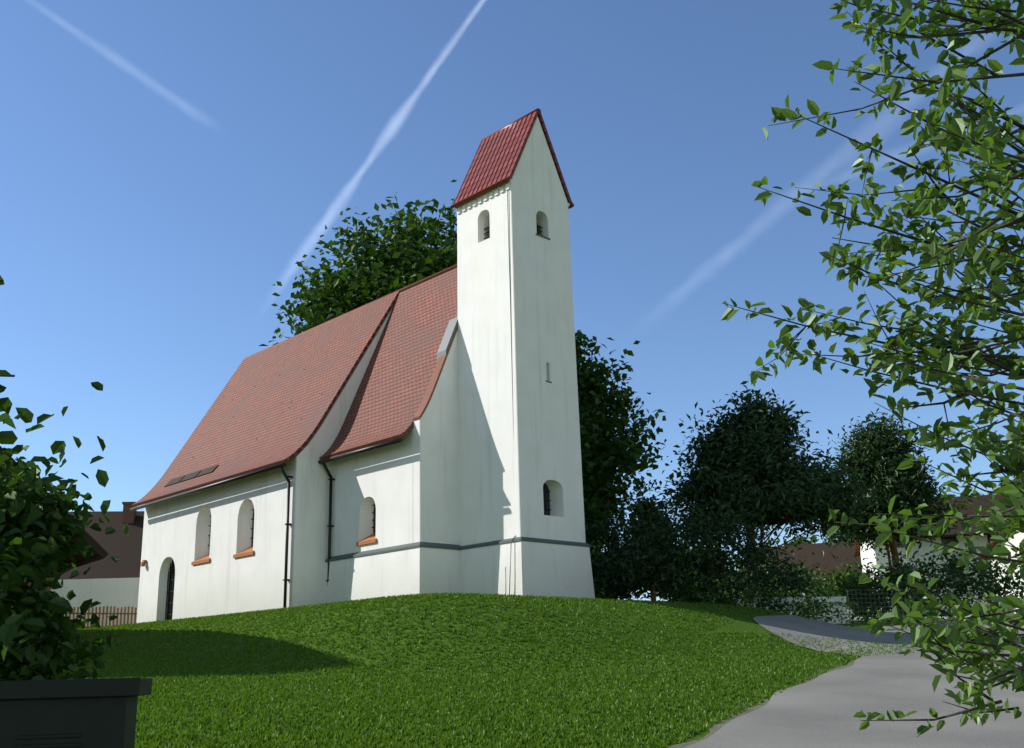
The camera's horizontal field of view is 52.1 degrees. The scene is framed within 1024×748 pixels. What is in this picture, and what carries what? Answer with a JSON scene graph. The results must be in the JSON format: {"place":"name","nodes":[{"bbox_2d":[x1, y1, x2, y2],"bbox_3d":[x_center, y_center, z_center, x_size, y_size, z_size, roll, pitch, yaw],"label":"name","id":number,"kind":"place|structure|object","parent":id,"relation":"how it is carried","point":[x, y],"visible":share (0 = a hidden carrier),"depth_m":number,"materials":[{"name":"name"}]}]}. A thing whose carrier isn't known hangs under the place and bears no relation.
{"place":"outdoors","nodes":[
{"label":"outdoors","id":0,"kind":"place"},
{"bbox_2d":[0,446,107,572],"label":"barn roof","id":1,"kind":"structure","parent":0,"point":[99,552],"depth_m":24.86,"materials":[{"name":"brown tile"}]},
{"bbox_2d":[0,409,128,680],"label":"shrub","id":2,"kind":"object","parent":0,"point":[54,642],"depth_m":6.24,"materials":[{"name":"green plant"}]},
{"bbox_2d":[413,330,458,544],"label":"wall","id":3,"kind":"structure","parent":0,"point":[436,487],"depth_m":29.06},
{"bbox_2d":[481,108,540,140],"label":"roof ridge","id":4,"kind":"structure","parent":0,"point":[538,110],"depth_m":32.28,"materials":[{"name":"red tile"}]},
{"bbox_2d":[0,0,1023,618],"label":"sky","id":5,"kind":"structure","parent":0,"point":[165,164],"materials":[{"name":"blue"}]},
{"bbox_2d":[63,592,1023,747],"bbox_3d":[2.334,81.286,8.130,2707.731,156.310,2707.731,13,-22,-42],"label":"ground","id":6,"kind":"structure","parent":0,"point":[749,625],"depth_m":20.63,"materials":[{"name":"green plant"}]},
{"bbox_2d":[0,473,51,600],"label":"barn walls","id":7,"kind":"structure","parent":6,"relation":"on","point":[48,588],"depth_m":24.72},
{"bbox_2d":[0,275,110,662],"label":"shrub leaves","id":8,"kind":"object","parent":6,"relation":"on","point":[13,622],"visible":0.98,"depth_m":5.26,"materials":[{"name":"green plant"}]},
{"bbox_2d":[0,678,151,747],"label":"utility cabinet","id":9,"kind":"object","parent":6,"relation":"on","point":[83,713],"visible":1,"depth_m":4.11,"materials":[{"name":"grey plastic"}]},
{"bbox_2d":[51,577,139,625],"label":"farm shed walls","id":10,"kind":"structure","parent":6,"relation":"on","point":[119,593],"depth_m":41.83,"materials":[{"name":"paint"}]},
{"bbox_2d":[52,511,143,579],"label":"house roof","id":11,"kind":"structure","parent":10,"relation":"on","point":[122,546],"depth_m":54.87,"materials":[{"name":"brown tile"}]},
{"bbox_2d":[122,502,136,522],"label":"chimney","id":12,"kind":"object","parent":11,"relation":"on","point":[128,516],"visible":0.68,"depth_m":57.11,"materials":[{"name":"brown brick"}]},
{"bbox_2d":[67,606,136,628],"bbox_3d":[-15.376,9.303,39.383,2.727,1.129,0.076,8,-19,-31],"label":"farm fence","id":13,"kind":"object","parent":6,"relation":"on","point":[87,626],"visible":0.41,"depth_m":39.51,"materials":[{"name":"brown wood"}]},
{"bbox_2d":[137,305,393,622],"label":"church nave walls","id":14,"kind":"structure","parent":6,"relation":"on","point":[223,580],"depth_m":32.60,"materials":[{"name":"white paint"}]},
{"bbox_2d":[140,560,146,566],"bbox_3d":[-13.013,6.683,36.977,0.160,0.220,0.140,13,-22,-42],"label":"wall lamp","id":15,"kind":"object","parent":14,"relation":"attached to","point":[143,562],"visible":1,"depth_m":36.94,"materials":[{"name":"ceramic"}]},
{"bbox_2d":[165,560,174,619],"bbox_3d":[-11.541,7.614,35.679,0.026,2.680,1.004,13,-22,-42],"label":"door","id":16,"kind":"structure","parent":14,"relation":"attached to","point":[171,580],"depth_m":35.90,"materials":[{"name":"wood"}]},
{"bbox_2d":[167,560,174,619],"bbox_3d":[-11.398,7.629,35.817,0.300,2.820,1.080,13,-22,-42],"label":"nave door glass","id":17,"kind":"object","parent":14,"relation":"attached to","point":[171,592],"depth_m":35.96,"materials":[{"name":"black glass"}]},
{"bbox_2d":[191,554,210,564],"bbox_3d":[-9.982,6.042,34.255,0.470,0.395,1.192,13,-22,-42],"label":"window sill","id":18,"kind":"structure","parent":14,"relation":"attached to","point":[205,559],"depth_m":34.14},
{"bbox_2d":[233,546,253,557],"bbox_3d":[-8.105,5.480,32.368,0.470,0.395,1.192,13,-22,-42],"label":"window sill","id":19,"kind":"structure","parent":14,"relation":"attached to","point":[249,551],"depth_m":32.27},
{"bbox_2d":[251,510,253,546],"bbox_3d":[-7.858,4.687,32.864,0.300,1.580,0.720,13,-22,-42],"label":"window","id":20,"kind":"structure","parent":14,"relation":"attached to","point":[252,529],"depth_m":32.89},
{"bbox_2d":[132,291,399,506],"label":"nave roof","id":21,"kind":"structure","parent":14,"relation":"on","point":[227,443],"depth_m":35.88,"materials":[{"name":"red tile"}]},
{"bbox_2d":[164,465,218,486],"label":"nave roof boards","id":22,"kind":"object","parent":21,"relation":"on","point":[209,470],"visible":1,"depth_m":36.13,"materials":[{"name":"brown wood"}]},
{"bbox_2d":[244,264,456,358],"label":"church ridge tiles","id":23,"kind":"object","parent":21,"relation":"on","point":[428,278],"visible":0.42,"depth_m":34.96,"materials":[{"name":"red tile"}]},
{"bbox_2d":[130,438,401,607],"bbox_3d":[-8.191,5.485,32.729,1.700,4.769,14.140,13,-22,-42],"label":"rain gutter","id":24,"kind":"object","parent":14,"relation":"attached to","point":[333,458],"visible":0.91,"depth_m":30.90,"materials":[{"name":"black metal"}]},
{"bbox_2d":[331,426,413,556],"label":"church choir walls","id":25,"kind":"structure","parent":6,"relation":"on","point":[380,479],"depth_m":30.02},
{"bbox_2d":[356,533,376,545],"bbox_3d":[-3.991,4.707,29.915,0.450,0.395,0.912,13,-22,-42],"label":"window sill","id":26,"kind":"structure","parent":25,"relation":"attached to","point":[371,539],"depth_m":29.81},
{"bbox_2d":[372,505,375,533],"bbox_3d":[-3.882,4.111,30.211,0.026,1.000,0.500,13,-22,-42],"label":"window","id":27,"kind":"structure","parent":25,"relation":"attached to","point":[374,519],"depth_m":30.26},
{"bbox_2d":[373,506,374,533],"bbox_3d":[-3.745,4.114,30.346,0.300,1.160,0.600,13,-22,-42],"label":"window grille","id":28,"kind":"object","parent":25,"relation":"attached to","point":[374,520],"depth_m":30.36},
{"bbox_2d":[319,268,457,459],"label":"chancel roof","id":29,"kind":"structure","parent":25,"relation":"on","point":[396,379],"depth_m":31.89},
{"bbox_2d":[412,310,457,419],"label":"church choir verge tiles","id":30,"kind":"object","parent":29,"relation":"on","point":[429,392],"visible":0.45,"depth_m":29.75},
{"bbox_2d":[437,317,457,359],"bbox_3d":[-1.877,-1.032,30.643,0.500,1.371,0.400,13,-22,-42],"label":"church zinc flashing","id":31,"kind":"object","parent":29,"relation":"on","point":[447,337],"visible":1,"depth_m":30.59,"materials":[{"name":"silver metal"}]},
{"bbox_2d":[323,547,460,602],"bbox_3d":[-1.987,6.879,30.857,5.740,2.740,4.760,13,-22,-42],"label":"wall base","id":32,"kind":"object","parent":6,"relation":"on","point":[420,570],"depth_m":28.52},
{"bbox_2d":[325,542,460,561],"bbox_3d":[-2.024,5.485,31.257,5.530,0.158,4.550,13,-22,-42],"label":"string course","id":33,"kind":"object","parent":32,"relation":"on","point":[400,547],"visible":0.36,"depth_m":28.73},
{"bbox_2d":[259,179,583,345],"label":"tree","id":34,"kind":"object","parent":6,"relation":"on","point":[351,283],"depth_m":46.66,"materials":[{"name":"green plant"}]},
{"bbox_2d":[457,116,585,545],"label":"church tower walls","id":35,"kind":"structure","parent":6,"relation":"on","point":[505,474],"depth_m":29.48,"materials":[{"name":"white paint"}]},
{"bbox_2d":[505,190,515,594],"bbox_3d":[-0.137,0.422,28.442,0.354,11.921,0.092,2,-16,-13],"label":"tower lightning conductor","id":36,"kind":"object","parent":35,"relation":"attached to","point":[512,386],"visible":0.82,"depth_m":28.82,"materials":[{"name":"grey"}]},
{"bbox_2d":[450,111,574,208],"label":"tower roof","id":37,"kind":"structure","parent":35,"relation":"on","point":[495,161],"depth_m":31.66,"materials":[{"name":"red tile"}]},
{"bbox_2d":[455,179,569,213],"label":"church tower dentils","id":38,"kind":"object","parent":35,"relation":"attached to","point":[484,195],"visible":0.6,"depth_m":30.88,"materials":[{"name":"white paint"}]},
{"bbox_2d":[543,484,549,515],"bbox_3d":[0.720,3.487,28.831,0.700,1.100,0.300,13,-22,-42],"label":"tower window glass","id":39,"kind":"object","parent":35,"relation":"attached to","point":[548,502],"visible":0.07,"depth_m":28.86,"materials":[{"name":"black glass"}]},
{"bbox_2d":[543,483,550,514],"bbox_3d":[0.853,3.465,28.693,0.600,0.960,0.024,13,-22,-42],"label":"window","id":40,"kind":"structure","parent":35,"relation":"attached to","point":[545,508],"depth_m":28.77,"materials":[{"name":"black metal"}]},
{"bbox_2d":[460,541,594,597],"bbox_3d":[0.351,6.144,28.514,2.880,2.740,2.780,13,-22,-42],"label":"tower base","id":41,"kind":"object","parent":6,"relation":"on","point":[545,569],"depth_m":27.73,"materials":[{"name":"white paint"}]},
{"bbox_2d":[460,537,590,549],"bbox_3d":[0.314,4.749,28.915,2.670,0.158,2.570,13,-22,-42],"label":"tower ledge","id":42,"kind":"object","parent":41,"relation":"on","point":[516,539],"visible":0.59,"depth_m":27.98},
{"bbox_2d":[590,529,639,598],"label":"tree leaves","id":43,"kind":"object","parent":6,"relation":"on","point":[597,594],"depth_m":89.99,"materials":[{"name":"green plant"}]},
{"bbox_2d":[575,330,683,543],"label":"tree","id":44,"kind":"object","parent":6,"relation":"on","point":[603,397],"depth_m":49.11,"materials":[{"name":"green plant"}]},
{"bbox_2d":[584,501,704,602],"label":"dark shrub leaves","id":45,"kind":"object","parent":6,"relation":"on","point":[607,534],"visible":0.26,"depth_m":32.95,"materials":[{"name":"green plant"}]},
{"bbox_2d":[610,472,688,601],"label":"tree","id":46,"kind":"object","parent":6,"relation":"on","point":[639,505],"depth_m":43.27,"materials":[{"name":"green plant"}]},
{"bbox_2d":[648,540,744,603],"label":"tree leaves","id":47,"kind":"object","parent":6,"relation":"on","point":[691,587],"depth_m":94.26,"materials":[{"name":"green plant"}]},
{"bbox_2d":[592,493,818,604],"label":"dark shrub leaves","id":48,"kind":"object","parent":6,"relation":"on","point":[628,560],"visible":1,"depth_m":29.15,"materials":[{"name":"green plant"}]},
{"bbox_2d":[735,539,771,597],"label":"tree leaves","id":49,"kind":"object","parent":6,"relation":"on","point":[745,556],"visible":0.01,"depth_m":115.32,"materials":[{"name":"green plant"}]},
{"bbox_2d":[642,441,878,559],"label":"tree","id":50,"kind":"object","parent":6,"relation":"on","point":[820,499],"depth_m":42.71,"materials":[{"name":"green plant"}]},
{"bbox_2d":[661,381,862,597],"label":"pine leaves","id":51,"kind":"object","parent":6,"relation":"on","point":[733,438],"depth_m":44.23,"materials":[{"name":"green plant"}]},
{"bbox_2d":[704,550,848,621],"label":"green shrub leaves","id":52,"kind":"object","parent":6,"relation":"on","point":[729,600],"visible":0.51,"depth_m":33.77,"materials":[{"name":"green plant"}]},
{"bbox_2d":[763,528,819,546],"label":"tree leaves","id":53,"kind":"object","parent":6,"relation":"on","point":[798,541],"visible":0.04,"depth_m":104.93,"materials":[{"name":"green plant"}]},
{"bbox_2d":[738,596,848,623],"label":"white garden wall","id":54,"kind":"structure","parent":6,"relation":"on","point":[831,599],"depth_m":39.98,"materials":[{"name":"paint"}]},
{"bbox_2d":[742,556,888,619],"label":"garden shrub leaves","id":55,"kind":"object","parent":6,"relation":"on","point":[837,591],"visible":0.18,"depth_m":55.52,"materials":[{"name":"green plant"}]},
{"bbox_2d":[757,580,889,620],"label":"grey house walls","id":56,"kind":"structure","parent":6,"relation":"on","point":[823,596],"depth_m":93.86,"materials":[{"name":"grey paint"}]},
{"bbox_2d":[789,600,859,626],"bbox_3d":[10.811,8.385,36.547,2.410,1.065,1.004,-15,-21,39],"label":"clipped hedge","id":57,"kind":"object","parent":6,"relation":"on","point":[842,606],"visible":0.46,"depth_m":36.19,"materials":[{"name":"green plant"}]},
{"bbox_2d":[753,615,1013,656],"bbox_3d":[21.667,9.702,39.681,48.636,1.920,7.878,13,-22,-42],"label":"gravel strip","id":58,"kind":"object","parent":6,"relation":"on","point":[793,625],"visible":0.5,"depth_m":26.08,"materials":[{"name":"grey gravel"}]},
{"bbox_2d":[818,408,959,616],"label":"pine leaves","id":59,"kind":"object","parent":6,"relation":"on","point":[890,447],"depth_m":54.46,"materials":[{"name":"green plant"}]},
{"bbox_2d":[811,473,972,573],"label":"tree","id":60,"kind":"object","parent":6,"relation":"on","point":[862,536],"depth_m":53.64,"materials":[{"name":"green plant"}]},
{"bbox_2d":[846,589,954,624],"bbox_3d":[14.763,8.838,39.614,5.045,1.420,0.050,5,-17,-22],"label":"fence wire","id":61,"kind":"object","parent":6,"relation":"on","point":[883,602],"visible":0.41,"depth_m":39.21,"materials":[{"name":"metal"}]},
{"bbox_2d":[841,580,991,620],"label":"fence","id":62,"kind":"object","parent":6,"relation":"on","point":[902,584],"visible":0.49,"depth_m":43.55,"materials":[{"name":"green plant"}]},
{"bbox_2d":[860,535,993,617],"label":"house wall","id":63,"kind":"structure","parent":6,"relation":"on","point":[922,550],"depth_m":72.62,"materials":[{"name":"white paint"}]},
{"bbox_2d":[854,494,1012,556],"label":"house roof","id":64,"kind":"structure","parent":63,"relation":"on","point":[975,503],"depth_m":75.09,"materials":[{"name":"brown tile"}]},
{"bbox_2d":[833,544,1023,620],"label":"garden shrub leaves","id":65,"kind":"object","parent":6,"relation":"on","point":[997,588],"visible":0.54,"depth_m":44.95,"materials":[{"name":"green plant"}]},
{"bbox_2d":[988,476,1022,494],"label":"tree leaves","id":66,"kind":"object","parent":6,"relation":"on","point":[1021,486],"visible":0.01,"depth_m":86.44,"materials":[{"name":"green plant"}]},
{"bbox_2d":[992,528,1023,613],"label":"house wall","id":67,"kind":"structure","parent":6,"relation":"on","point":[1017,539],"depth_m":64.73,"materials":[{"name":"white paint"}]},
{"bbox_2d":[977,517,1016,559],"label":"red house roof","id":68,"kind":"structure","parent":67,"relation":"on","point":[993,544],"depth_m":66.06,"materials":[{"name":"brown tile"}]},
{"bbox_2d":[992,395,1023,540],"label":"tree leaves","id":69,"kind":"object","parent":6,"relation":"on","point":[1020,446],"visible":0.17,"depth_m":63.18,"materials":[{"name":"green plant"}]},
{"bbox_2d":[758,541,862,582],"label":"grey house roof","id":70,"kind":"structure","parent":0,"point":[825,560],"depth_m":97.77,"materials":[{"name":"tile"}]},
{"bbox_2d":[683,625,1023,747],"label":"road","id":71,"kind":"structure","parent":0,"point":[820,711],"depth_m":11.90,"materials":[{"name":"grey asphalt"}]},
{"bbox_2d":[668,660,854,747],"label":"road edge dirt","id":72,"kind":"structure","parent":71,"relation":"on","point":[715,728],"depth_m":11.91,"materials":[{"name":"grey gravel"}]},
{"bbox_2d":[721,0,1023,736],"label":"apple tree","id":73,"kind":"object","parent":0,"point":[989,149],"depth_m":3.68,"materials":[{"name":"green plant"}]},
{"bbox_2d":[896,525,993,581],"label":"red house windows","id":74,"kind":"structure","parent":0,"point":[945,540],"depth_m":72.42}
]}

